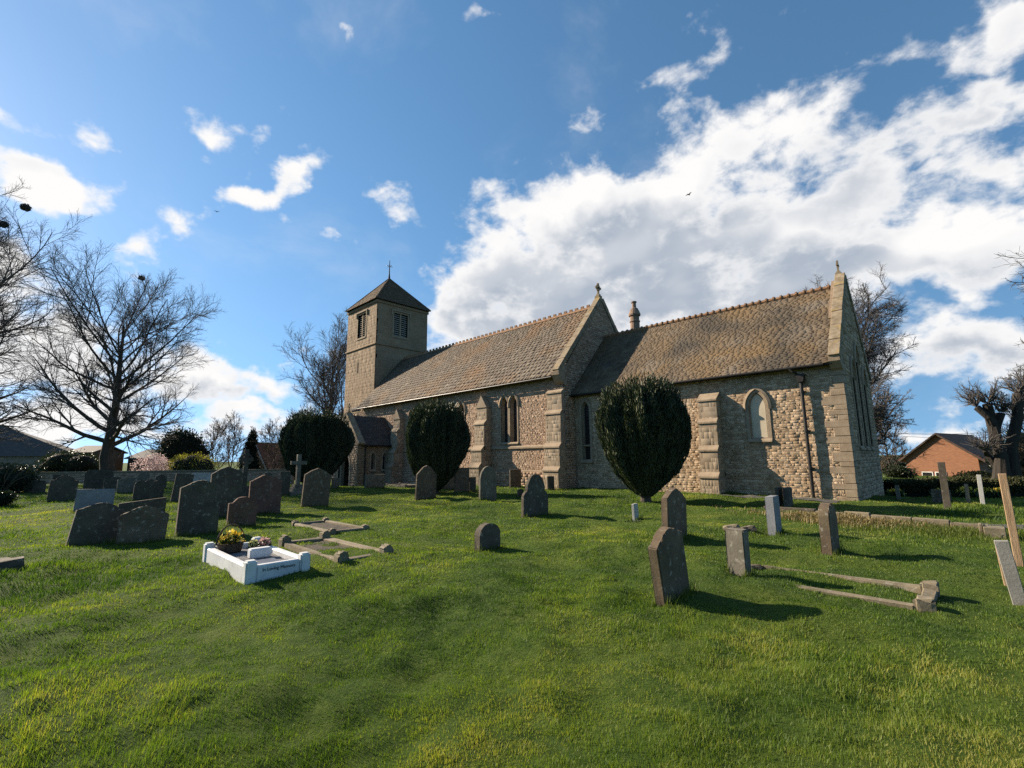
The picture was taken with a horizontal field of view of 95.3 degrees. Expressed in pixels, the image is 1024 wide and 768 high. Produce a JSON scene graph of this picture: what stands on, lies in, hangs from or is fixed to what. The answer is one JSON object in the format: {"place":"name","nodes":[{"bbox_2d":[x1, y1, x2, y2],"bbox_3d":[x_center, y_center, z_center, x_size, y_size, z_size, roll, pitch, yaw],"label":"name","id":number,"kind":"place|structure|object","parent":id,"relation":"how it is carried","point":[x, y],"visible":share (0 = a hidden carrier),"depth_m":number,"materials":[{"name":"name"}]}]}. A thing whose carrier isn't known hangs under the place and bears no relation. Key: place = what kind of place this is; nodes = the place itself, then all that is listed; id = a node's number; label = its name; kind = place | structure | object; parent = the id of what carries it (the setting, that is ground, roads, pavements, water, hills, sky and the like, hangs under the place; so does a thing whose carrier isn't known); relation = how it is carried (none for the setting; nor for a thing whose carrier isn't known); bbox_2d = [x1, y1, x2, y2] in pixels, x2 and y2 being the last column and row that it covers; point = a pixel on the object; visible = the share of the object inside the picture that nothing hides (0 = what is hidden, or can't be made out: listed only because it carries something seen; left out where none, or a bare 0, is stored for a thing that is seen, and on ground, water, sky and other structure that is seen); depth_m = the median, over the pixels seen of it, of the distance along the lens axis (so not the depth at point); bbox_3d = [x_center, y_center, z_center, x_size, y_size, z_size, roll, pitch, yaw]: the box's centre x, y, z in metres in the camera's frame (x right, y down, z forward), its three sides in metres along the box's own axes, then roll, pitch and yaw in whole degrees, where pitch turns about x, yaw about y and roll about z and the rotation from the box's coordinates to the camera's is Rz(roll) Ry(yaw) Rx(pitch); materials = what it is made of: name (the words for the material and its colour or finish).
{"place":"outdoors","nodes":[
{"label":"outdoors","id":0,"kind":"place"},
{"bbox_2d":[0,455,1023,767],"bbox_3d":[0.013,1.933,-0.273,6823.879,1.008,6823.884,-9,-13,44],"label":"ground","id":1,"kind":"structure","parent":0,"point":[328,701],"depth_m":3.96,"materials":[{"name":"plant"}]},
{"bbox_2d":[0,490,20,505],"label":"shrub","id":2,"kind":"object","parent":1,"relation":"on","point":[8,497],"visible":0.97,"depth_m":17.17,"materials":[{"name":"green plant"}]},
{"bbox_2d":[0,556,24,570],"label":"broken kerb","id":3,"kind":"structure","parent":1,"relation":"on","point":[8,562],"depth_m":6.84,"materials":[{"name":"stone"}]},
{"bbox_2d":[0,460,48,492],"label":"laurel bush","id":4,"kind":"object","parent":1,"relation":"on","point":[18,486],"visible":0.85,"depth_m":24.90,"materials":[{"name":"green plant"}]},
{"bbox_2d":[23,480,46,492],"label":"headstone","id":5,"kind":"object","parent":1,"relation":"on","point":[38,486],"visible":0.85,"depth_m":25.41,"materials":[{"name":"stone"}]},
{"bbox_2d":[0,426,80,469],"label":"bungalow","id":6,"kind":"object","parent":1,"relation":"on","point":[11,451],"depth_m":57.62,"materials":[{"name":"grey tile"}]},
{"bbox_2d":[0,176,91,458],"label":"bare tree","id":7,"kind":"object","parent":1,"relation":"on","point":[6,321],"visible":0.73,"depth_m":46.45,"materials":[{"name":"brown plant"}]},
{"bbox_2d":[46,475,78,501],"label":"headstone","id":8,"kind":"object","parent":1,"relation":"on","point":[64,487],"visible":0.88,"depth_m":19.57,"materials":[{"name":"stone"}]},
{"bbox_2d":[32,447,98,471],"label":"evergreen shrub","id":9,"kind":"object","parent":1,"relation":"on","point":[63,461],"visible":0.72,"depth_m":47.74,"materials":[{"name":"green plant"}]},
{"bbox_2d":[73,489,115,511],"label":"headstone","id":10,"kind":"object","parent":1,"relation":"on","point":[84,498],"visible":0.56,"depth_m":14.98,"materials":[{"name":"grey stone"}]},
{"bbox_2d":[65,503,125,546],"bbox_3d":[-8.103,2.877,9.111,0.116,1.093,0.789,-14,-24,41],"label":"headstone","id":11,"kind":"object","parent":1,"relation":"on","point":[94,523],"visible":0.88,"depth_m":9.07,"materials":[{"name":"stone"}]},
{"bbox_2d":[83,470,113,488],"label":"headstone","id":12,"kind":"object","parent":1,"relation":"on","point":[93,479],"visible":0.74,"depth_m":27.86,"materials":[{"name":"stone"}]},
{"bbox_2d":[71,446,127,470],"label":"flat house","id":13,"kind":"structure","parent":1,"relation":"on","point":[117,460],"depth_m":64.60,"materials":[{"name":"tile"}]},
{"bbox_2d":[103,477,120,488],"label":"headstone","id":14,"kind":"object","parent":1,"relation":"on","point":[110,482],"visible":0.52,"depth_m":26.15,"materials":[{"name":"stone"}]},
{"bbox_2d":[0,239,225,470],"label":"bare tree","id":15,"kind":"object","parent":1,"relation":"on","point":[110,428],"visible":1,"depth_m":44.91,"materials":[{"name":"brown plant"}]},
{"bbox_2d":[116,478,135,492],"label":"headstone","id":16,"kind":"object","parent":1,"relation":"on","point":[125,485],"visible":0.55,"depth_m":23.90,"materials":[{"name":"grey stone"}]},
{"bbox_2d":[115,506,168,543],"bbox_3d":[-7.335,2.926,9.272,0.784,0.984,0.117,12,-18,-42],"label":"headstone","id":17,"kind":"object","parent":1,"relation":"on","point":[144,523],"visible":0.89,"depth_m":9.25,"materials":[{"name":"grey stone"}]},
{"bbox_2d":[118,497,166,511],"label":"headstone","id":18,"kind":"object","parent":1,"relation":"on","point":[159,503],"visible":0.4,"depth_m":12.77,"materials":[{"name":"stone"}]},
{"bbox_2d":[124,449,165,470],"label":"dark house","id":19,"kind":"structure","parent":1,"relation":"on","point":[141,454],"depth_m":65.17,"materials":[{"name":"tile"}]},
{"bbox_2d":[132,479,164,500],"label":"headstone","id":20,"kind":"object","parent":1,"relation":"on","point":[149,489],"visible":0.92,"depth_m":19.45,"materials":[{"name":"stone"}]},
{"bbox_2d":[129,453,169,470],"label":"blossom tree","id":21,"kind":"object","parent":1,"relation":"on","point":[155,462],"visible":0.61,"depth_m":45.98,"materials":[{"name":"pink plant"}]},
{"bbox_2d":[37,469,293,483],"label":"boundary wall","id":22,"kind":"structure","parent":1,"relation":"on","point":[253,474],"depth_m":38.33,"materials":[{"name":"stone"}]},
{"bbox_2d":[170,473,193,501],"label":"headstone","id":23,"kind":"object","parent":1,"relation":"on","point":[181,480],"visible":0.48,"depth_m":18.69,"materials":[{"name":"stone"}]},
{"bbox_2d":[151,424,213,469],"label":"shrub","id":24,"kind":"object","parent":1,"relation":"on","point":[186,442],"visible":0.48,"depth_m":50.37,"materials":[{"name":"green plant"}]},
{"bbox_2d":[164,451,218,469],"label":"golden shrub","id":25,"kind":"object","parent":1,"relation":"on","point":[192,462],"visible":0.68,"depth_m":45.64,"materials":[{"name":"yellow plant"}]},
{"bbox_2d":[174,480,221,536],"bbox_3d":[-6.798,2.815,10.129,0.769,1.437,0.127,9,-13,-43],"label":"headstone","id":26,"kind":"object","parent":1,"relation":"on","point":[198,509],"visible":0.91,"depth_m":10.09,"materials":[{"name":"stone"}]},
{"bbox_2d":[192,473,210,481],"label":"headstone","id":27,"kind":"object","parent":1,"relation":"on","point":[202,476],"visible":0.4,"depth_m":20.99,"materials":[{"name":"stone"}]},
{"bbox_2d":[199,417,235,469],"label":"leafless thicket","id":28,"kind":"object","parent":1,"relation":"on","point":[219,444],"visible":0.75,"depth_m":53.69,"materials":[{"name":"brown plant"}]},
{"bbox_2d":[210,467,242,516],"bbox_3d":[-8.081,3.177,13.178,0.803,1.672,0.124,8,-12,-43],"label":"headstone","id":29,"kind":"object","parent":1,"relation":"on","point":[229,480],"visible":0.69,"depth_m":13.19,"materials":[{"name":"stone"}]},
{"bbox_2d":[210,411,258,468],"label":"leafless thicket","id":30,"kind":"object","parent":1,"relation":"on","point":[234,442],"visible":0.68,"depth_m":55.19,"materials":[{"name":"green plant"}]},
{"bbox_2d":[226,497,257,525],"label":"headstone","id":31,"kind":"object","parent":1,"relation":"on","point":[241,509],"visible":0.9,"depth_m":11.40,"materials":[{"name":"stone"}]},
{"bbox_2d":[238,449,253,496],"bbox_3d":[-12.467,4.242,21.786,0.840,2.360,0.840,-9,-13,44],"label":"grave cross","id":32,"kind":"object","parent":1,"relation":"on","point":[245,459],"visible":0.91,"depth_m":21.75,"materials":[{"name":"stone"}]},
{"bbox_2d":[238,428,260,468],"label":"cypress","id":33,"kind":"object","parent":1,"relation":"on","point":[253,451],"visible":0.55,"depth_m":53.30,"materials":[{"name":"green plant"}]},
{"bbox_2d":[202,536,310,584],"bbox_3d":[-3.910,2.732,7.043,2.142,0.522,0.840,-9,-13,44],"label":"marble grave","id":34,"kind":"object","parent":1,"relation":"on","point":[241,567],"visible":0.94,"depth_m":6.54,"materials":[{"name":"stone"}]},
{"bbox_2d":[215,524,245,553],"bbox_3d":[-4.504,2.468,7.487,0.402,0.443,0.394,2,-9,-16],"label":"flower basket","id":35,"kind":"object","parent":34,"relation":"on","point":[232,542],"visible":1,"depth_m":7.41,"materials":[{"name":"wicker"}]},
{"bbox_2d":[247,546,271,558],"bbox_3d":[-3.821,2.548,7.066,0.140,0.140,0.300,-9,-13,44],"label":"memorial block","id":36,"kind":"object","parent":34,"relation":"on","point":[258,552],"depth_m":7.01,"materials":[{"name":"white stone"}]},
{"bbox_2d":[249,475,281,513],"bbox_3d":[-7.337,3.408,13.874,0.895,1.400,0.107,8,-13,-44],"label":"headstone","id":37,"kind":"object","parent":1,"relation":"on","point":[265,492],"visible":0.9,"depth_m":13.88,"materials":[{"name":"stone"}]},
{"bbox_2d":[250,416,286,468],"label":"leafless thicket","id":38,"kind":"object","parent":1,"relation":"on","point":[269,428],"visible":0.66,"depth_m":54.08,"materials":[{"name":"brown plant"}]},
{"bbox_2d":[256,442,284,468],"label":"gabled cottage","id":39,"kind":"structure","parent":1,"relation":"on","point":[261,455],"depth_m":56.87,"materials":[{"name":"brick"}]},
{"bbox_2d":[279,471,290,495],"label":"headstone","id":40,"kind":"object","parent":1,"relation":"on","point":[285,476],"visible":0.52,"depth_m":21.14,"materials":[{"name":"stone"}]},
{"bbox_2d":[289,454,306,495],"bbox_3d":[-9.983,4.319,21.781,0.840,2.053,0.840,-9,-13,44],"label":"grave cross","id":41,"kind":"object","parent":1,"relation":"on","point":[296,488],"visible":0.79,"depth_m":21.69,"materials":[{"name":"grey stone"}]},
{"bbox_2d":[271,306,347,417],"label":"bare tree","id":42,"kind":"object","parent":1,"relation":"on","point":[333,366],"visible":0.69,"depth_m":57.27,"materials":[{"name":"brown plant"}]},
{"bbox_2d":[300,468,330,506],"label":"headstone","id":43,"kind":"object","parent":1,"relation":"on","point":[316,486],"visible":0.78,"depth_m":15.93,"materials":[{"name":"grey stone"}]},
{"bbox_2d":[278,407,354,483],"bbox_3d":[-11.246,3.699,26.502,3.965,4.890,4.034,-9,-13,44],"label":"yew tree","id":44,"kind":"object","parent":1,"relation":"on","point":[324,441],"visible":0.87,"depth_m":25.36,"materials":[{"name":"green plant"}]},
{"bbox_2d":[291,517,369,534],"bbox_3d":[-4.291,3.426,10.913,2.171,0.390,0.923,-9,-13,44],"label":"kerbed grave","id":45,"kind":"object","parent":1,"relation":"on","point":[332,527],"visible":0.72,"depth_m":10.98,"materials":[{"name":"stone"}]},
{"bbox_2d":[318,338,346,412],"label":"bare tree","id":46,"kind":"object","parent":1,"relation":"on","point":[341,404],"visible":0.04,"depth_m":62.52,"materials":[{"name":"brown plant"}]},
{"bbox_2d":[278,530,393,562],"bbox_3d":[-3.109,2.916,8.053,2.442,0.473,0.945,-9,-13,44],"label":"kerbed grave","id":47,"kind":"object","parent":1,"relation":"on","point":[285,541],"visible":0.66,"depth_m":8.22,"materials":[{"name":"stone"}]},
{"bbox_2d":[364,474,384,487],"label":"headstone","id":48,"kind":"object","parent":1,"relation":"on","point":[376,480],"visible":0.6,"depth_m":26.54,"materials":[{"name":"grey stone"}]},
{"bbox_2d":[415,465,436,500],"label":"headstone","id":49,"kind":"object","parent":1,"relation":"on","point":[426,479],"visible":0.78,"depth_m":18.70,"materials":[{"name":"grey stone"}]},
{"bbox_2d":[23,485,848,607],"bbox_3d":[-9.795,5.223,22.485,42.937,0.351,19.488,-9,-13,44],"label":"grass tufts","id":50,"kind":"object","parent":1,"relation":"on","point":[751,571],"visible":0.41,"depth_m":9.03,"materials":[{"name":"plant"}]},
{"bbox_2d":[405,396,471,493],"bbox_3d":[-3.701,2.979,22.212,3.204,4.854,3.270,-9,-13,44],"label":"yew tree","id":51,"kind":"object","parent":1,"relation":"on","point":[438,438],"visible":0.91,"depth_m":21.30,"materials":[{"name":"green plant"}]},
{"bbox_2d":[454,468,468,492],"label":"headstone","id":52,"kind":"object","parent":1,"relation":"on","point":[461,479],"visible":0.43,"depth_m":22.00,"materials":[{"name":"grey stone"}]},
{"bbox_2d":[474,523,499,550],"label":"headstone","id":53,"kind":"object","parent":1,"relation":"on","point":[487,535],"visible":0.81,"depth_m":8.38,"materials":[{"name":"stone"}]},
{"bbox_2d":[479,466,496,500],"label":"headstone","id":54,"kind":"object","parent":1,"relation":"on","point":[487,483],"visible":0.87,"depth_m":17.89,"materials":[{"name":"grey stone"}]},
{"bbox_2d":[509,469,520,487],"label":"headstone","id":55,"kind":"object","parent":1,"relation":"on","point":[514,477],"visible":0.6,"depth_m":25.59,"materials":[{"name":"stone"}]},
{"bbox_2d":[521,474,547,517],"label":"headstone","id":56,"kind":"object","parent":1,"relation":"on","point":[534,497],"visible":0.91,"depth_m":13.11,"materials":[{"name":"stone"}]},
{"bbox_2d":[331,260,883,500],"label":"church","id":57,"kind":"structure","parent":1,"relation":"on","point":[775,392],"depth_m":24.43,"materials":[{"name":"stone"}]},
{"bbox_2d":[356,309,367,340],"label":"louvre window","id":58,"kind":"structure","parent":57,"relation":"in","point":[364,317],"depth_m":44.87,"materials":[{"name":"stone"}]},
{"bbox_2d":[392,309,410,339],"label":"louvre window","id":59,"kind":"structure","parent":57,"relation":"in","point":[399,323],"depth_m":44.80,"materials":[{"name":"wood"}]},
{"bbox_2d":[498,394,509,444],"bbox_3d":[-0.379,2.111,28.190,0.950,3.061,0.380,-9,-13,44],"label":"window","id":60,"kind":"structure","parent":57,"relation":"in","point":[505,410],"depth_m":28.33,"materials":[{"name":"stone"}]},
{"bbox_2d":[507,392,518,443],"bbox_3d":[0.171,2.021,27.659,0.950,3.061,0.380,-9,-13,44],"label":"window","id":61,"kind":"structure","parent":57,"relation":"in","point":[514,437],"depth_m":27.77,"materials":[{"name":"stone"}]},
{"bbox_2d":[579,398,592,462],"bbox_3d":[4.000,2.482,25.017,0.800,3.441,0.320,-9,-13,44],"label":"window","id":62,"kind":"structure","parent":57,"relation":"in","point":[585,412],"depth_m":25.08,"materials":[{"name":"stone"}]},
{"bbox_2d":[743,386,772,442],"bbox_3d":[10.063,1.230,19.114,1.081,2.290,0.180,-9,-13,44],"label":"blocked window","id":63,"kind":"structure","parent":57,"relation":"in","point":[756,406],"depth_m":19.15,"materials":[{"name":"stone"}]},
{"bbox_2d":[849,356,865,449],"bbox_3d":[13.551,0.733,18.533,0.320,3.739,1.058,-9,-13,44],"label":"window","id":64,"kind":"structure","parent":57,"relation":"in","point":[853,376],"depth_m":18.53,"materials":[{"name":"stone"}]},
{"bbox_2d":[853,342,871,449],"bbox_3d":[14.490,0.480,19.550,0.320,4.539,1.058,-9,-13,44],"label":"window","id":65,"kind":"structure","parent":57,"relation":"in","point":[856,358],"depth_m":19.52,"materials":[{"name":"stone"}]},
{"bbox_2d":[860,365,875,449],"bbox_3d":[15.438,1.018,20.442,0.320,3.739,1.058,-9,-13,44],"label":"window","id":66,"kind":"structure","parent":57,"relation":"in","point":[863,375],"depth_m":20.42,"materials":[{"name":"stone"}]},
{"bbox_2d":[593,371,692,501],"bbox_3d":[4.737,1.993,16.870,3.533,4.927,3.515,-9,-13,44],"label":"yew tree","id":67,"kind":"object","parent":1,"relation":"on","point":[644,434],"visible":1,"depth_m":15.82,"materials":[{"name":"green plant"}]},
{"bbox_2d":[648,526,689,606],"bbox_3d":[1.749,2.114,5.151,0.583,1.070,0.127,-10,2,-44],"label":"headstone","id":68,"kind":"object","parent":1,"relation":"on","point":[667,560],"visible":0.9,"depth_m":5.04,"materials":[{"name":"grey stone"}]},
{"bbox_2d":[661,488,686,535],"bbox_3d":[3.151,2.658,9.056,0.142,1.263,0.803,-9,-17,44],"label":"headstone","id":69,"kind":"object","parent":1,"relation":"on","point":[673,509],"visible":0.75,"depth_m":8.99,"materials":[{"name":"grey stone"}]},
{"bbox_2d":[725,527,750,575],"bbox_3d":[3.011,2.366,6.198,0.191,0.857,0.245,8,-13,-43],"label":"headstone","id":70,"kind":"object","parent":1,"relation":"on","point":[737,549],"visible":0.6,"depth_m":6.15,"materials":[{"name":"grey stone"}]},
{"bbox_2d":[764,495,781,535],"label":"headstone","id":71,"kind":"object","parent":1,"relation":"on","point":[772,507],"visible":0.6,"depth_m":9.62,"materials":[{"name":"grey stone"}]},
{"bbox_2d":[775,487,783,506],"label":"headstone","id":72,"kind":"object","parent":1,"relation":"on","point":[779,491],"visible":0.53,"depth_m":15.07,"materials":[{"name":"stone"}]},
{"bbox_2d":[782,487,792,506],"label":"headstone","id":73,"kind":"object","parent":1,"relation":"on","point":[787,496],"visible":0.6,"depth_m":14.85,"materials":[{"name":"stone"}]},
{"bbox_2d":[763,506,816,512],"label":"kerb wall","id":74,"kind":"structure","parent":1,"relation":"on","point":[798,509],"depth_m":12.77,"materials":[{"name":"stone"}]},
{"bbox_2d":[712,505,874,523],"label":"dry grass","id":75,"kind":"structure","parent":1,"relation":"on","point":[793,514],"depth_m":12.10,"materials":[{"name":"plant"}]},
{"bbox_2d":[818,502,839,554],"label":"headstone","id":76,"kind":"object","parent":1,"relation":"on","point":[828,528],"visible":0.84,"depth_m":7.66,"materials":[{"name":"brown stone"}]},
{"bbox_2d":[763,565,939,612],"bbox_3d":[3.966,2.551,5.726,1.914,0.398,1.056,-9,-13,44],"label":"kerbed grave","id":77,"kind":"object","parent":1,"relation":"on","point":[928,597],"visible":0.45,"depth_m":5.36,"materials":[{"name":"stone"}]},
{"bbox_2d":[800,260,917,461],"bbox_3d":[27.020,-1.197,38.346,10.156,18.627,11.960,-9,-13,44],"label":"bare tree","id":78,"kind":"object","parent":1,"relation":"on","point":[871,351],"visible":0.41,"depth_m":35.94,"materials":[{"name":"brown plant"}]},
{"bbox_2d":[879,455,905,466],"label":"hedge","id":79,"kind":"object","parent":1,"relation":"on","point":[899,463],"visible":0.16,"depth_m":69.73,"materials":[{"name":"green plant"}]},
{"bbox_2d":[873,388,914,465],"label":"bare tree","id":80,"kind":"object","parent":1,"relation":"on","point":[902,449],"visible":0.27,"depth_m":47.10,"materials":[{"name":"brown plant"}]},
{"bbox_2d":[875,403,918,476],"bbox_3d":[31.014,4.881,39.863,4.734,6.861,5.979,-1,-9,2],"label":"leafless thicket","id":81,"kind":"object","parent":1,"relation":"on","point":[885,458],"visible":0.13,"depth_m":39.27,"materials":[{"name":"brown plant"}]},
{"bbox_2d":[882,464,919,477],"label":"garden shrub","id":82,"kind":"object","parent":1,"relation":"on","point":[898,471],"visible":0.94,"depth_m":40.67,"materials":[{"name":"green plant"}]},
{"bbox_2d":[815,511,988,528],"bbox_3d":[8.881,3.261,10.865,0.173,0.454,3.170,7,-12,-38],"label":"stone edging","id":83,"kind":"object","parent":1,"relation":"on","point":[937,521],"visible":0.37,"depth_m":10.45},
{"bbox_2d":[930,489,951,502],"bbox_3d":[14.860,4.018,16.141,0.500,0.704,0.350,-9,-13,44],"label":"memorial stone","id":84,"kind":"object","parent":1,"relation":"on","point":[936,495],"visible":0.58,"depth_m":16.11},
{"bbox_2d":[937,462,951,508],"bbox_3d":[13.076,3.207,14.093,0.170,1.675,0.140,-9,-13,44],"label":"memorial stone","id":85,"kind":"object","parent":1,"relation":"on","point":[944,484],"visible":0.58,"depth_m":14.07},
{"bbox_2d":[898,433,993,475],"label":"brick house","id":86,"kind":"structure","parent":1,"relation":"on","point":[954,453],"depth_m":44.21,"materials":[{"name":"brick"},{"name":"dark roof tile"},{"name":"glass"}]},
{"bbox_2d":[883,474,1023,497],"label":"hedge","id":87,"kind":"object","parent":1,"relation":"on","point":[918,487],"visible":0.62,"depth_m":23.10,"materials":[{"name":"green plant"}]},
{"bbox_2d":[948,470,991,477],"bbox_3d":[32.454,6.516,32.439,3.016,1.143,2.536,1,-9,-10],"label":"garden shrub","id":88,"kind":"object","parent":1,"relation":"on","point":[981,473],"visible":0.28,"depth_m":32.10,"materials":[{"name":"green plant"}]},
{"bbox_2d":[976,475,984,503],"bbox_3d":[15.138,3.542,15.056,0.125,1.214,0.125,-9,-13,44],"label":"stone post","id":89,"kind":"object","parent":1,"relation":"on","point":[980,489],"visible":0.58,"depth_m":15.04,"materials":[{"name":"stone"}]},
{"bbox_2d":[952,370,1023,478],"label":"pollard tree","id":90,"kind":"object","parent":1,"relation":"on","point":[1005,459],"visible":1,"depth_m":26.70,"materials":[{"name":"brown plant"}]},
{"bbox_2d":[978,523,1006,539],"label":"stone block","id":91,"kind":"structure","parent":1,"relation":"on","point":[996,531],"depth_m":8.83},
{"bbox_2d":[978,368,1023,471],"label":"leafless thicket","id":92,"kind":"object","parent":1,"relation":"on","point":[1021,437],"visible":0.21,"depth_m":34.14,"materials":[{"name":"brown plant"}]},
{"bbox_2d":[983,430,1023,477],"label":"dark tree","id":93,"kind":"object","parent":1,"relation":"on","point":[1021,464],"visible":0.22,"depth_m":34.63,"materials":[{"name":"brown plant"}]},
{"bbox_2d":[993,540,1023,604],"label":"leaning slab","id":94,"kind":"structure","parent":1,"relation":"on","point":[1010,570],"depth_m":5.14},
{"bbox_2d":[995,248,1023,412],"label":"bare tree","id":95,"kind":"object","parent":1,"relation":"on","point":[1022,291],"visible":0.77,"depth_m":28.83,"materials":[{"name":"brown plant"}]},
{"bbox_2d":[998,474,1023,566],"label":"timber post","id":96,"kind":"object","parent":1,"relation":"on","point":[1011,520],"visible":0.72,"depth_m":6.81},
{"bbox_2d":[0,0,1023,462],"label":"sky","id":97,"kind":"structure","parent":0,"point":[507,160],"materials":[{"name":"blue"}]},
{"bbox_2d":[722,494,837,502],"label":"church path","id":98,"kind":"structure","parent":0,"point":[804,498],"depth_m":16.65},
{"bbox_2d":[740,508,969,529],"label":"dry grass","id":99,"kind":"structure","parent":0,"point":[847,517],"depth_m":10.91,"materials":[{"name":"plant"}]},
{"bbox_2d":[884,487,904,496],"bbox_3d":[17.832,5.099,21.756,0.838,0.597,0.738,-5,-10,27],"label":"daffodil clump","id":100,"kind":"object","parent":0,"point":[892,492],"visible":0.54,"depth_m":21.69,"materials":[{"name":"green plant"}]},
{"bbox_2d":[791,516,1023,546],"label":"long grass","id":101,"kind":"structure","parent":0,"point":[959,530],"depth_m":9.55,"materials":[{"name":"plant"}]},
{"bbox_2d":[952,486,978,497],"bbox_3d":[21.109,5.035,21.725,0.968,0.581,0.909,-9,-13,44],"label":"daffodil clump","id":102,"kind":"object","parent":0,"point":[960,491],"visible":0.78,"depth_m":21.59,"materials":[{"name":"green plant"}]},
{"bbox_2d":[963,486,1000,497],"bbox_3d":[21.730,5.067,21.843,1.328,0.585,0.950,-2,-9,7],"label":"daffodil clump","id":103,"kind":"object","parent":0,"point":[989,493],"visible":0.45,"depth_m":21.49,"materials":[{"name":"green plant"}]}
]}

